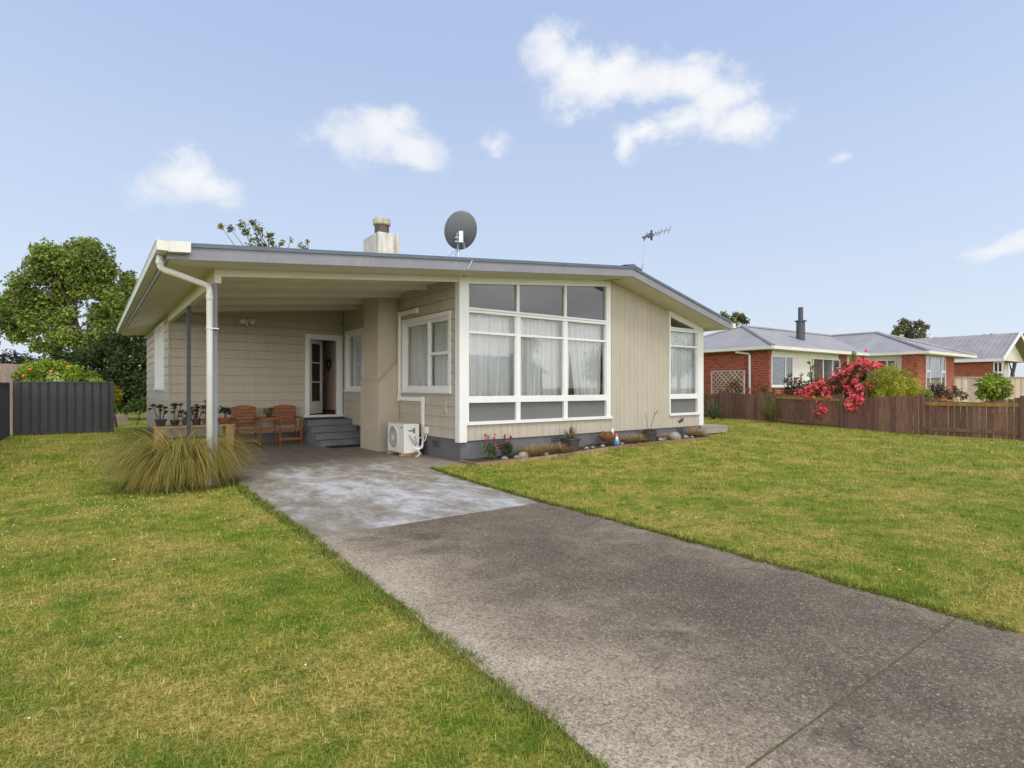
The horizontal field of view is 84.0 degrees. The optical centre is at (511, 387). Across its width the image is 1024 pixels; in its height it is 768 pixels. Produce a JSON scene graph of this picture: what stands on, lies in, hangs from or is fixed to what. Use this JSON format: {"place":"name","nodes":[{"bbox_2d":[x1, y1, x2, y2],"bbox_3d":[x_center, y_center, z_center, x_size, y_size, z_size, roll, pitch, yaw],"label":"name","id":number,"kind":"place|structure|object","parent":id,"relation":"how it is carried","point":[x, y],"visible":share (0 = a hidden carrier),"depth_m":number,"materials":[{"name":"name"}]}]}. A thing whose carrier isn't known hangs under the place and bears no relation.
{"place":"outdoors","nodes":[
{"label":"outdoors","id":0,"kind":"place"},
{"bbox_2d":[114,414,127,424],"bbox_3d":[-15.258,1.242,21.859,0.800,0.415,0.150,0,0,-37],"label":"sleeper edging","id":1,"kind":"object","parent":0,"point":[122,419],"visible":0.38,"depth_m":21.94,"materials":[{"name":"brown wood"}]},
{"bbox_2d":[218,441,422,485],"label":"carport slab","id":2,"kind":"structure","parent":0,"point":[290,461],"depth_m":10.74,"materials":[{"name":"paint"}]},
{"bbox_2d":[231,404,303,446],"bbox_3d":[-6.132,0.944,14.272,1.555,0.989,0.714,0,0,-37],"label":"twin garden seat","id":3,"kind":"object","parent":2,"relation":"on","point":[282,411],"visible":0.98,"depth_m":14.27,"materials":[{"name":"brown wood"}]},
{"bbox_2d":[262,407,273,416],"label":"potted flower","id":4,"kind":"object","parent":3,"relation":"on","point":[269,410],"visible":1,"depth_m":14.15,"materials":[{"name":"green plant"}]},
{"bbox_2d":[304,417,347,419],"bbox_3d":[-4.990,0.837,15.258,1.010,0.017,0.520,0,0,-37],"label":"door mat","id":5,"kind":"object","parent":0,"point":[326,418],"depth_m":15.07,"materials":[{"name":"black rubber"}]},
{"bbox_2d":[247,468,540,536],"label":"carport slab","id":6,"kind":"structure","parent":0,"point":[328,506],"depth_m":7.30,"materials":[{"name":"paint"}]},
{"bbox_2d":[338,446,465,467],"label":"carport slab","id":7,"kind":"structure","parent":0,"point":[423,461],"depth_m":11.34,"materials":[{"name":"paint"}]},
{"bbox_2d":[326,444,359,447],"bbox_3d":[-3.941,1.425,13.876,1.090,0.017,0.350,0,0,-37],"label":"floor mat","id":8,"kind":"object","parent":7,"relation":"on","point":[337,446],"visible":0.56,"depth_m":13.73,"materials":[{"name":"black rubber"}]},
{"bbox_2d":[387,422,421,456],"bbox_3d":[-2.290,1.099,12.133,0.480,0.669,0.897,0,0,-37],"label":"heat pump","id":9,"kind":"object","parent":7,"relation":"on","point":[403,439],"visible":1,"depth_m":11.88,"materials":[{"name":"metal"}]},
{"bbox_2d":[0,411,1023,767],"bbox_3d":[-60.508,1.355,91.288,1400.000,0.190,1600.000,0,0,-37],"label":"lawn","id":10,"kind":"structure","parent":0,"point":[366,705],"depth_m":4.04,"materials":[{"name":"green plant"}]},
{"bbox_2d":[0,382,9,440],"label":"steel fence","id":11,"kind":"object","parent":10,"relation":"on","point":[4,409],"visible":0.97,"depth_m":15.93,"materials":[{"name":"grey metal"}]},
{"bbox_2d":[0,364,23,429],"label":"old paling fence","id":12,"kind":"object","parent":10,"relation":"on","point":[6,370],"visible":0.35,"depth_m":19.40,"materials":[{"name":"brown wood"}]},
{"bbox_2d":[0,349,49,379],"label":"dark shrub","id":13,"kind":"object","parent":10,"relation":"on","point":[17,359],"visible":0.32,"depth_m":31.78,"materials":[{"name":"green plant"}]},
{"bbox_2d":[10,357,105,381],"bbox_3d":[-15.302,0.216,19.241,3.288,2.526,0.990,0,0,-3],"label":"citrus tree","id":14,"kind":"object","parent":10,"relation":"on","point":[61,373],"visible":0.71,"depth_m":19.13,"materials":[{"name":"green plant"}]},
{"bbox_2d":[13,381,113,435],"bbox_3d":[-13.769,0.677,17.537,2.450,1.745,0.090,0,0,-37],"label":"steel fence","id":15,"kind":"object","parent":10,"relation":"on","point":[46,407],"visible":0.99,"depth_m":17.48,"materials":[{"name":"grey metal"}]},
{"bbox_2d":[0,236,137,363],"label":"leafy tree","id":16,"kind":"object","parent":10,"relation":"on","point":[86,264],"visible":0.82,"depth_m":27.67,"materials":[{"name":"green plant"}]},
{"bbox_2d":[45,325,146,413],"bbox_3d":[-17.605,-0.840,25.122,5.378,4.660,2.249,0,0,7],"label":"dark shrub","id":17,"kind":"object","parent":10,"relation":"on","point":[129,378],"visible":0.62,"depth_m":24.55,"materials":[{"name":"green plant"}]},
{"bbox_2d":[114,384,124,426],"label":"yellow shrub","id":18,"kind":"object","parent":10,"relation":"on","point":[117,397],"visible":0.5,"depth_m":20.36,"materials":[{"name":"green plant"}]},
{"bbox_2d":[121,396,146,424],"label":"green shrub","id":19,"kind":"object","parent":10,"relation":"on","point":[141,405],"visible":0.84,"depth_m":21.97,"materials":[{"name":"green plant"}]},
{"bbox_2d":[68,421,276,495],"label":"tussock grass","id":20,"kind":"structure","parent":10,"relation":"on","point":[180,463],"depth_m":7.96,"materials":[{"name":"plant"}]},
{"bbox_2d":[152,423,234,449],"bbox_3d":[-7.150,1.160,12.807,1.600,0.620,0.450,0,0,-37],"label":"plant bench","id":21,"kind":"object","parent":10,"relation":"on","point":[227,427],"visible":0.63,"depth_m":12.72,"materials":[{"name":"brown wood"}]},
{"bbox_2d":[147,403,168,425],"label":"potted succulent","id":22,"kind":"object","parent":21,"relation":"on","point":[160,422],"visible":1,"depth_m":12.38,"materials":[{"name":"black plant"}]},
{"bbox_2d":[169,403,183,425],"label":"potted succulent","id":23,"kind":"object","parent":21,"relation":"on","point":[174,422],"visible":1,"depth_m":12.54,"materials":[{"name":"black plant"}]},
{"bbox_2d":[177,411,197,424],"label":"potted succulent","id":24,"kind":"object","parent":21,"relation":"on","point":[184,422],"visible":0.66,"depth_m":12.63,"materials":[{"name":"black plant"}]},
{"bbox_2d":[191,404,205,424],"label":"potted succulent","id":25,"kind":"object","parent":21,"relation":"on","point":[197,420],"visible":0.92,"depth_m":12.79,"materials":[{"name":"black plant"}]},
{"bbox_2d":[200,400,205,424],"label":"potted succulent","id":26,"kind":"object","parent":21,"relation":"on","point":[204,421],"visible":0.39,"depth_m":12.92,"materials":[{"name":"ceramic"}]},
{"bbox_2d":[218,405,232,423],"bbox_3d":[-6.649,0.632,13.172,0.370,0.436,0.370,0,0,-37],"label":"bonsai bowl","id":27,"kind":"object","parent":21,"relation":"on","point":[225,419],"visible":0.99,"depth_m":13.10,"materials":[{"name":"ceramic"}]},
{"bbox_2d":[217,219,309,248],"bbox_3d":[-11.816,-3.204,27.003,4.532,9.514,0.869,0,0,3],"label":"sparse tree","id":28,"kind":"object","parent":10,"relation":"on","point":[256,228],"visible":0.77,"depth_m":26.96,"materials":[{"name":"green plant"}]},
{"bbox_2d":[116,217,735,485],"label":"house","id":29,"kind":"structure","parent":10,"relation":"on","point":[525,352],"depth_m":12.92,"materials":[{"name":"beige paint"}]},
{"bbox_2d":[153,321,164,389],"bbox_3d":[-9.356,-0.790,15.217,0.232,1.740,2.470,0,0,-37],"label":"window","id":30,"kind":"structure","parent":29,"relation":"in","point":[159,330],"depth_m":15.46,"materials":[{"name":"white paint"}]},
{"bbox_2d":[240,318,254,325],"bbox_3d":[-6.674,-1.643,14.332,0.345,0.195,0.215,0,0,-37],"label":"flood light","id":31,"kind":"object","parent":29,"relation":"attached to","point":[244,320],"visible":1,"depth_m":14.34,"materials":[{"name":"white paint"}]},
{"bbox_2d":[310,340,323,413],"bbox_3d":[-5.432,-0.282,15.835,0.118,2.025,0.760,0,0,7],"label":"door","id":32,"kind":"structure","parent":29,"relation":"in","point":[316,347],"depth_m":15.88,"materials":[{"name":"white paint"}]},
{"bbox_2d":[326,351,331,371],"bbox_3d":[-5.349,-0.753,16.597,0.060,0.594,0.406,0,0,-37],"label":"heart wreath","id":33,"kind":"object","parent":29,"relation":"hanging from","point":[330,364],"visible":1,"depth_m":16.58,"materials":[{"name":"black"}]},
{"bbox_2d":[344,328,363,391],"bbox_3d":[-4.137,-0.710,15.237,0.225,1.660,1.490,0,0,-37],"label":"window","id":34,"kind":"structure","parent":29,"relation":"in","point":[358,336],"depth_m":15.57,"materials":[{"name":"white paint"}]},
{"bbox_2d":[397,308,428,456],"bbox_3d":[-2.266,-0.137,12.338,0.303,3.147,1.424,0,0,-37],"label":"pipe duct","id":35,"kind":"object","parent":29,"relation":"attached to","point":[424,429],"visible":1,"depth_m":12.48,"materials":[{"name":"white plastic"}]},
{"bbox_2d":[400,310,451,392],"bbox_3d":[-1.792,-0.695,12.077,0.234,1.630,2.220,0,0,-37],"label":"window","id":36,"kind":"structure","parent":29,"relation":"in","point":[425,339],"depth_m":12.17,"materials":[{"name":"white paint"}]},
{"bbox_2d":[444,211,476,256],"bbox_3d":[-1.542,-3.283,13.479,1.282,1.768,0.784,0,0,-37],"label":"satellite dish","id":37,"kind":"object","parent":29,"relation":"attached to","point":[460,230],"visible":0.99,"depth_m":13.45,"materials":[{"name":"metal"}]},
{"bbox_2d":[466,276,612,424],"bbox_3d":[0.658,-0.888,12.278,4.000,3.246,0.317,0,0,-37],"label":"window","id":38,"kind":"structure","parent":29,"relation":"in","point":[518,362],"depth_m":12.16,"materials":[{"name":"white paint"}]},
{"bbox_2d":[641,227,670,270],"bbox_3d":[3.510,-3.381,13.789,1.074,1.237,0.153,0,0,-37],"label":"tv antenna","id":39,"kind":"object","parent":29,"relation":"attached to","point":[650,235],"visible":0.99,"depth_m":13.62,"materials":[{"name":"metal"}]},
{"bbox_2d":[669,310,700,415],"bbox_3d":[4.496,-0.625,15.110,1.280,2.720,0.303,0,0,-37],"label":"window","id":40,"kind":"structure","parent":29,"relation":"in","point":[683,389],"depth_m":15.21,"materials":[{"name":"white glass"}]},
{"bbox_2d":[1,432,976,718],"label":"clover flowers","id":41,"kind":"object","parent":10,"relation":"on","point":[305,664],"visible":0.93,"depth_m":7.34,"materials":[{"name":"white plant"}]},
{"bbox_2d":[459,436,713,465],"bbox_3d":[2.127,1.391,12.832,7.400,0.218,0.550,0,0,-37],"label":"bed edging","id":42,"kind":"object","parent":10,"relation":"on","point":[466,462],"visible":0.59,"depth_m":11.92,"materials":[{"name":"grey concrete"}]},
{"bbox_2d":[701,424,727,433],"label":"timber deck","id":43,"kind":"structure","parent":10,"relation":"on","point":[713,428],"depth_m":16.19,"materials":[{"name":"grey wood"}]},
{"bbox_2d":[704,398,725,418],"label":"flax plant","id":44,"kind":"object","parent":10,"relation":"on","point":[714,412],"visible":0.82,"depth_m":22.15,"materials":[{"name":"green plant"}]},
{"bbox_2d":[711,370,744,393],"bbox_3d":[9.517,0.304,25.117,0.050,2.092,1.645,0,0,-37],"label":"garden lattice","id":45,"kind":"object","parent":10,"relation":"on","point":[743,378],"visible":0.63,"depth_m":25.14,"materials":[{"name":"beige wood"}]},
{"bbox_2d":[725,380,743,392],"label":"red geranium","id":46,"kind":"object","parent":10,"relation":"on","point":[733,385],"visible":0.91,"depth_m":23.17,"materials":[{"name":"green plant"}]},
{"bbox_2d":[720,311,750,325],"bbox_3d":[15.602,-2.039,39.968,2.194,6.823,1.061,0,0,6],"label":"distant tree","id":47,"kind":"object","parent":10,"relation":"on","point":[741,318],"visible":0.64,"depth_m":39.84,"materials":[{"name":"green plant"}]},
{"bbox_2d":[747,381,771,393],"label":"flowering shrub","id":48,"kind":"object","parent":10,"relation":"on","point":[756,390],"visible":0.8,"depth_m":21.98,"materials":[{"name":"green plant"}]},
{"bbox_2d":[758,393,784,422],"bbox_3d":[9.290,0.737,20.472,0.928,1.122,0.966,0,0,38],"label":"broom plant","id":49,"kind":"object","parent":10,"relation":"on","point":[771,413],"visible":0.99,"depth_m":20.42,"materials":[{"name":"green plant"}]},
{"bbox_2d":[780,372,806,416],"bbox_3d":[10.542,0.380,21.212,0.941,1.875,0.779,0,0,-13],"label":"dark rose","id":50,"kind":"object","parent":10,"relation":"on","point":[789,389],"visible":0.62,"depth_m":21.22,"materials":[{"name":"brown plant"}]},
{"bbox_2d":[804,361,827,396],"bbox_3d":[11.030,0.208,20.372,1.142,2.307,0.862,0,0,-37],"label":"green shrub","id":51,"kind":"object","parent":10,"relation":"on","point":[810,374],"visible":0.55,"depth_m":20.20,"materials":[{"name":"green plant"}]},
{"bbox_2d":[794,349,884,417],"bbox_3d":[11.042,0.064,19.436,1.590,2.617,2.870,0,0,-37],"label":"rose bush","id":52,"kind":"object","parent":10,"relation":"on","point":[836,383],"visible":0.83,"depth_m":19.07,"materials":[{"name":"red plant"}]},
{"bbox_2d":[704,307,976,413],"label":"brick house","id":53,"kind":"structure","parent":10,"relation":"on","point":[761,356],"depth_m":27.20,"materials":[{"name":"red brick"}]},
{"bbox_2d":[771,355,792,386],"bbox_3d":[11.603,-0.670,24.702,1.860,1.360,0.352,0,0,-37],"label":"window","id":54,"kind":"structure","parent":53,"relation":"in","point":[779,364],"depth_m":24.82,"materials":[{"name":"grey glass"}]},
{"bbox_2d":[812,358,839,380],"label":"window","id":55,"kind":"structure","parent":53,"relation":"in","point":[822,365],"depth_m":27.13,"materials":[{"name":"grey glass"}]},
{"bbox_2d":[866,360,895,396],"bbox_3d":[18.762,-0.410,28.827,0.336,1.920,1.340,0,0,-37],"label":"window","id":56,"kind":"structure","parent":53,"relation":"in","point":[890,362],"depth_m":28.78,"materials":[{"name":"white glass"}]},
{"bbox_2d":[926,356,945,388],"bbox_3d":[21.272,-0.690,28.765,2.728,1.640,0.335,0,0,-37],"label":"window","id":57,"kind":"structure","parent":53,"relation":"in","point":[934,371],"depth_m":29.07,"materials":[{"name":"white glass"}]},
{"bbox_2d":[835,361,846,397],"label":"green shrub","id":58,"kind":"object","parent":10,"relation":"on","point":[843,364],"visible":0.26,"depth_m":22.99,"materials":[{"name":"green plant"}]},
{"bbox_2d":[847,351,857,397],"bbox_3d":[13.633,-0.056,22.602,0.891,2.825,0.576,0,0,-37],"label":"golden conifer","id":59,"kind":"object","parent":10,"relation":"on","point":[853,359],"visible":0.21,"depth_m":22.47,"materials":[{"name":"green plant"}]},
{"bbox_2d":[704,388,1023,440],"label":"paling fence","id":60,"kind":"object","parent":10,"relation":"on","point":[900,414],"visible":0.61,"depth_m":17.54,"materials":[{"name":"brown wood"}]},
{"bbox_2d":[862,363,926,396],"bbox_3d":[12.389,0.315,18.433,2.106,2.205,1.221,0,0,-20],"label":"green shrub","id":61,"kind":"object","parent":10,"relation":"on","point":[891,383],"visible":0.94,"depth_m":18.21,"materials":[{"name":"green plant"}]},
{"bbox_2d":[890,317,930,338],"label":"distant tree","id":62,"kind":"object","parent":10,"relation":"on","point":[909,332],"visible":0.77,"depth_m":59.80,"materials":[{"name":"green plant"}]},
{"bbox_2d":[922,388,933,398],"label":"green shrub","id":63,"kind":"object","parent":10,"relation":"on","point":[928,394],"visible":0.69,"depth_m":18.56,"materials":[{"name":"green plant"}]},
{"bbox_2d":[928,382,951,399],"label":"mixed shrub","id":64,"kind":"object","parent":10,"relation":"on","point":[939,391],"visible":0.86,"depth_m":19.93,"materials":[{"name":"green plant"}]},
{"bbox_2d":[946,385,968,427],"bbox_3d":[15.651,0.688,19.997,0.802,1.535,0.453,0,0,-3],"label":"mixed shrub","id":65,"kind":"object","parent":10,"relation":"on","point":[956,391],"visible":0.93,"depth_m":19.97,"materials":[{"name":"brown plant"}]},
{"bbox_2d":[913,332,1023,376],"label":"brick house","id":66,"kind":"structure","parent":10,"relation":"on","point":[998,353],"depth_m":43.06,"materials":[{"name":"grey tile"}]},
{"bbox_2d":[993,361,1003,376],"bbox_3d":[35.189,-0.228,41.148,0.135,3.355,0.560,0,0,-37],"label":"window","id":67,"kind":"structure","parent":66,"relation":"in","point":[998,366],"depth_m":41.08,"materials":[{"name":"white paint"}]},
{"bbox_2d":[954,377,1023,411],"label":"back paling fence","id":68,"kind":"object","parent":10,"relation":"on","point":[967,386],"visible":0.33,"depth_m":30.50,"materials":[{"name":"brown wood"}]},
{"bbox_2d":[973,372,1014,426],"bbox_3d":[16.561,0.461,19.578,1.285,2.024,0.876,0,0,-24],"label":"lemon bush","id":69,"kind":"object","parent":10,"relation":"on","point":[991,388],"visible":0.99,"depth_m":19.47,"materials":[{"name":"green plant"}]},
{"bbox_2d":[1009,333,1023,376],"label":"distant tree","id":70,"kind":"object","parent":10,"relation":"on","point":[1012,369],"visible":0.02,"depth_m":69.89,"materials":[{"name":"brown plant"}]},
{"bbox_2d":[0,0,1023,380],"label":"sky","id":71,"kind":"structure","parent":0,"point":[858,165],"materials":[{"name":"blue"}]},
{"bbox_2d":[462,435,709,461],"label":"garden soil","id":72,"kind":"structure","parent":0,"point":[581,448],"depth_m":12.14,"materials":[{"name":"brown soil"}]},
{"bbox_2d":[482,433,497,459],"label":"flowering plant","id":73,"kind":"object","parent":72,"relation":"on","point":[489,450],"visible":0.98,"depth_m":10.94,"materials":[{"name":"green plant"}]},
{"bbox_2d":[499,434,513,457],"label":"flowering plant","id":74,"kind":"object","parent":72,"relation":"on","point":[507,448],"visible":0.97,"depth_m":11.19,"materials":[{"name":"green plant"}]},
{"bbox_2d":[518,452,528,457],"bbox_3d":[0.230,1.364,11.308,0.248,0.172,0.170,0,0,-37],"label":"stone","id":75,"kind":"object","parent":72,"relation":"on","point":[523,455],"visible":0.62,"depth_m":11.24,"materials":[{"name":"beige stone"}]},
{"bbox_2d":[515,441,546,456],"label":"tussock grass","id":76,"kind":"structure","parent":72,"relation":"on","point":[533,451],"depth_m":11.47,"materials":[{"name":"beige plant"}]},
{"bbox_2d":[539,441,560,453],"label":"tussock grass","id":77,"kind":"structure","parent":72,"relation":"on","point":[549,448],"depth_m":11.79,"materials":[{"name":"beige plant"}]},
{"bbox_2d":[551,440,574,452],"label":"tussock grass","id":78,"kind":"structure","parent":72,"relation":"on","point":[564,448],"depth_m":11.89,"materials":[{"name":"beige plant"}]},
{"bbox_2d":[559,426,580,451],"bbox_3d":[1.239,1.090,12.203,0.483,0.607,0.510,0,0,42],"label":"potted aloe","id":79,"kind":"object","parent":72,"relation":"on","point":[569,439],"visible":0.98,"depth_m":12.12,"materials":[{"name":"ceramic"}]},
{"bbox_2d":[598,431,614,445],"bbox_3d":[2.150,1.171,12.918,0.396,0.362,0.400,0,0,21],"label":"terracotta bowl","id":80,"kind":"object","parent":72,"relation":"on","point":[605,437],"visible":0.99,"depth_m":12.81,"materials":[{"name":"orange ceramic"}]},
{"bbox_2d":[614,433,619,445],"bbox_3d":[2.360,1.176,12.820,0.144,0.290,0.131,0,0,-37],"label":"garden gnome","id":81,"kind":"object","parent":72,"relation":"on","point":[616,441],"visible":0.98,"depth_m":12.77,"materials":[{"name":"blue ceramic"}]},
{"bbox_2d":[618,434,640,442],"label":"tussock grass","id":82,"kind":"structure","parent":72,"relation":"on","point":[627,440],"depth_m":13.13,"materials":[{"name":"beige plant"}]},
{"bbox_2d":[627,432,651,442],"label":"tussock grass","id":83,"kind":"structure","parent":72,"relation":"on","point":[643,438],"depth_m":13.32,"materials":[{"name":"brown plant"}]},
{"bbox_2d":[642,410,657,440],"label":"potted succulent","id":84,"kind":"object","parent":72,"relation":"on","point":[651,434],"visible":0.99,"depth_m":13.55,"materials":[{"name":"grey ceramic"}]},
{"bbox_2d":[656,432,673,440],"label":"tussock grass","id":85,"kind":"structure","parent":72,"relation":"on","point":[662,436],"depth_m":13.96,"materials":[{"name":"brown plant"}]},
{"bbox_2d":[668,431,680,439],"bbox_3d":[4.025,1.236,14.090,0.340,0.288,0.321,0,0,7],"label":"stone","id":86,"kind":"object","parent":72,"relation":"on","point":[676,435],"visible":0.65,"depth_m":13.97,"materials":[{"name":"grey stone"}]},
{"bbox_2d":[684,425,712,436],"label":"tussock grass","id":87,"kind":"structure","parent":72,"relation":"on","point":[696,433],"depth_m":14.68,"materials":[{"name":"brown plant"}]},
{"bbox_2d":[316,502,955,767],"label":"driveway","id":88,"kind":"structure","parent":0,"point":[629,646],"depth_m":3.44,"materials":[{"name":"concrete"}]},
{"bbox_2d":[751,617,1023,767],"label":"driveway","id":89,"kind":"structure","parent":0,"point":[951,695],"depth_m":2.50,"materials":[{"name":"concrete"}]},
{"bbox_2d":[746,614,967,767],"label":"driveway joint","id":90,"kind":"object","parent":89,"relation":"on","point":[820,715],"visible":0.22,"depth_m":2.63,"materials":[{"name":"grey concrete"}]}
]}

